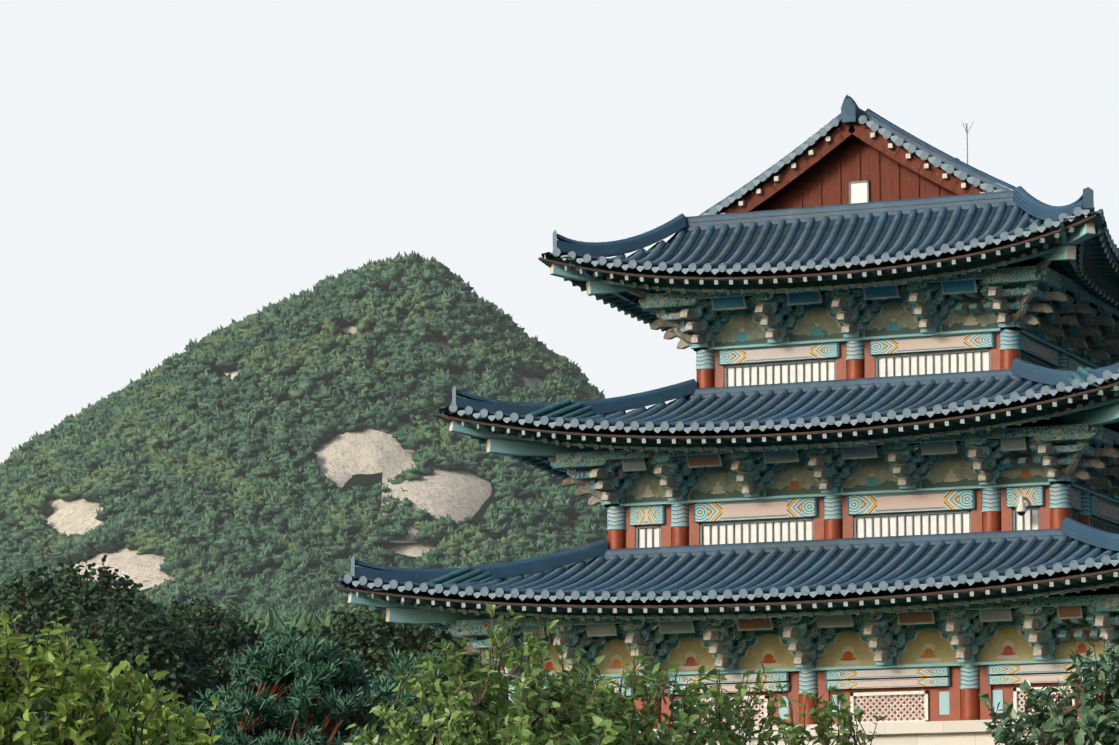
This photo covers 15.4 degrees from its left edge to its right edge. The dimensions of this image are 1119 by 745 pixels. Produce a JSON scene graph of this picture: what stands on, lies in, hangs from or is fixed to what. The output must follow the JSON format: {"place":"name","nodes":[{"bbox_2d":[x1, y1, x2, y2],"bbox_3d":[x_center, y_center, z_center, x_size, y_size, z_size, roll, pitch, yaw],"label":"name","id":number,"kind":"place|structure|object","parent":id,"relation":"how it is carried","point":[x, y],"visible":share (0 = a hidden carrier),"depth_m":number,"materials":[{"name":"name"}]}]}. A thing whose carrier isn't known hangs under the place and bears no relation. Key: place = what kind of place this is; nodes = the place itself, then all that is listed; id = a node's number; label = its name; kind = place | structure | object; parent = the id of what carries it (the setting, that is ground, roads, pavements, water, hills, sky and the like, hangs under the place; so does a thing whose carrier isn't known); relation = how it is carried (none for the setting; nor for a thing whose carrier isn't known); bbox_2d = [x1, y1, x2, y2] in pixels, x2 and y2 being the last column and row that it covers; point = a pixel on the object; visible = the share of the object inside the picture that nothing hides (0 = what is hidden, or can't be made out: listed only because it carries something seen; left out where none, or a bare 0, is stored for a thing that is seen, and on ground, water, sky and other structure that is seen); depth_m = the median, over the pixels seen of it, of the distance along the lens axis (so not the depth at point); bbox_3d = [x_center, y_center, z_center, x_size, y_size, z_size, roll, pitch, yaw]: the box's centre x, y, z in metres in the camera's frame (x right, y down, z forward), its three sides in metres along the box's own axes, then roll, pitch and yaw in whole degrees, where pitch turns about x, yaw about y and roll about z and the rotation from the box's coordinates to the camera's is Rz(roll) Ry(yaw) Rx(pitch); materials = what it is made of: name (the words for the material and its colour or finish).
{"place":"outdoors","nodes":[
{"label":"outdoors","id":0,"kind":"place"},
{"bbox_2d":[21,289,570,596],"bbox_3d":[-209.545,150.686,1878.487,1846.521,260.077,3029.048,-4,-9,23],"label":"mountain terrain","id":1,"kind":"structure","parent":0,"point":[367,481],"depth_m":1378.79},
{"bbox_2d":[0,555,175,744],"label":"oak tree","id":2,"kind":"object","parent":1,"relation":"on","point":[38,598],"visible":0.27,"depth_m":245.93,"materials":[{"name":"green plant"}]},
{"bbox_2d":[40,599,219,741],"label":"oak tree","id":3,"kind":"object","parent":1,"relation":"on","point":[133,634],"visible":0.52,"depth_m":236.62,"materials":[{"name":"green plant"}]},
{"bbox_2d":[146,589,289,740],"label":"oak tree","id":4,"kind":"object","parent":1,"relation":"on","point":[219,638],"visible":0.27,"depth_m":261.94,"materials":[{"name":"green plant"}]},
{"bbox_2d":[229,626,321,743],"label":"oak tree","id":5,"kind":"object","parent":1,"relation":"on","point":[302,634],"depth_m":298.02,"materials":[{"name":"green plant"}]},
{"bbox_2d":[40,323,545,589],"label":"granite rock outcrops","id":6,"kind":"object","parent":1,"relation":"on","point":[341,460],"visible":0.17,"depth_m":1379.47,"materials":[{"name":"beige stone"}]},
{"bbox_2d":[0,250,615,731],"bbox_3d":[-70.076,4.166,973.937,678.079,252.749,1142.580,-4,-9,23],"label":"hillside forest trees","id":7,"kind":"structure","parent":1,"relation":"on","point":[190,496],"depth_m":1398.64,"materials":[{"name":"green plant"}]},
{"bbox_2d":[300,604,493,737],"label":"oak tree","id":8,"kind":"object","parent":1,"relation":"on","point":[360,634],"visible":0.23,"depth_m":236.60,"materials":[{"name":"green plant"}]},
{"bbox_2d":[470,654,508,714],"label":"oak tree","id":9,"kind":"object","parent":1,"relation":"on","point":[498,677],"depth_m":250.63,"materials":[{"name":"green plant"}]},
{"bbox_2d":[0,0,1118,463],"label":"sky","id":10,"kind":"structure","parent":0,"point":[172,171],"materials":[{"name":"white"}]},
{"bbox_2d":[335,95,1118,744],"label":"pagoda","id":11,"kind":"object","parent":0,"point":[867,461],"depth_m":112.57,"materials":[{"name":"blue tile"}]},
{"label":"ground","id":12,"kind":"structure","parent":0,"visible":0},
{"bbox_2d":[0,611,196,744],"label":"bush","id":13,"kind":"object","parent":12,"relation":"on","point":[89,727],"visible":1,"depth_m":20.58,"materials":[{"name":"green plant"}]},
{"bbox_2d":[112,689,226,744],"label":"bush","id":14,"kind":"object","parent":12,"relation":"on","point":[188,734],"visible":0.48,"depth_m":22.74,"materials":[{"name":"green plant"}]},
{"bbox_2d":[174,624,426,744],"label":"pine tree","id":15,"kind":"object","parent":12,"relation":"on","point":[314,670],"visible":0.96,"depth_m":57.28,"materials":[{"name":"green plant"}]},
{"bbox_2d":[344,648,490,744],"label":"bush","id":16,"kind":"object","parent":12,"relation":"on","point":[400,666],"visible":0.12,"depth_m":61.70,"materials":[{"name":"green plant"}]},
{"bbox_2d":[376,711,465,744],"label":"bush","id":17,"kind":"object","parent":12,"relation":"on","point":[447,733],"visible":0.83,"depth_m":31.94,"materials":[{"name":"green plant"}]},
{"bbox_2d":[343,603,654,744],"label":"bush","id":18,"kind":"object","parent":12,"relation":"on","point":[457,701],"visible":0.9,"depth_m":35.74,"materials":[{"name":"green plant"}]},
{"bbox_2d":[474,705,639,744],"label":"bush","id":19,"kind":"object","parent":12,"relation":"on","point":[523,733],"visible":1,"depth_m":30.67,"materials":[{"name":"green plant"}]},
{"bbox_2d":[497,668,640,744],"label":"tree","id":20,"kind":"object","parent":12,"relation":"on","point":[591,682],"depth_m":65.79,"materials":[{"name":"green plant"}]},
{"bbox_2d":[505,641,776,744],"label":"bush","id":21,"kind":"object","parent":12,"relation":"on","point":[678,734],"visible":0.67,"depth_m":36.82,"materials":[{"name":"green plant"}]},
{"bbox_2d":[652,662,816,744],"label":"bush","id":22,"kind":"object","parent":12,"relation":"on","point":[771,708],"visible":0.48,"depth_m":37.91,"materials":[{"name":"green plant"}]},
{"bbox_2d":[760,685,886,744],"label":"bush","id":23,"kind":"object","parent":12,"relation":"on","point":[843,716],"visible":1,"depth_m":36.80,"materials":[{"name":"green plant"}]},
{"bbox_2d":[979,637,1118,744],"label":"bush","id":24,"kind":"object","parent":12,"relation":"on","point":[1065,725],"visible":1,"depth_m":33.36,"materials":[{"name":"green plant"}]},
{"bbox_2d":[1092,639,1118,740],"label":"garden tree","id":25,"kind":"object","parent":12,"relation":"on","point":[1116,649],"visible":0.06,"depth_m":34.80,"materials":[{"name":"green plant"}]}
]}

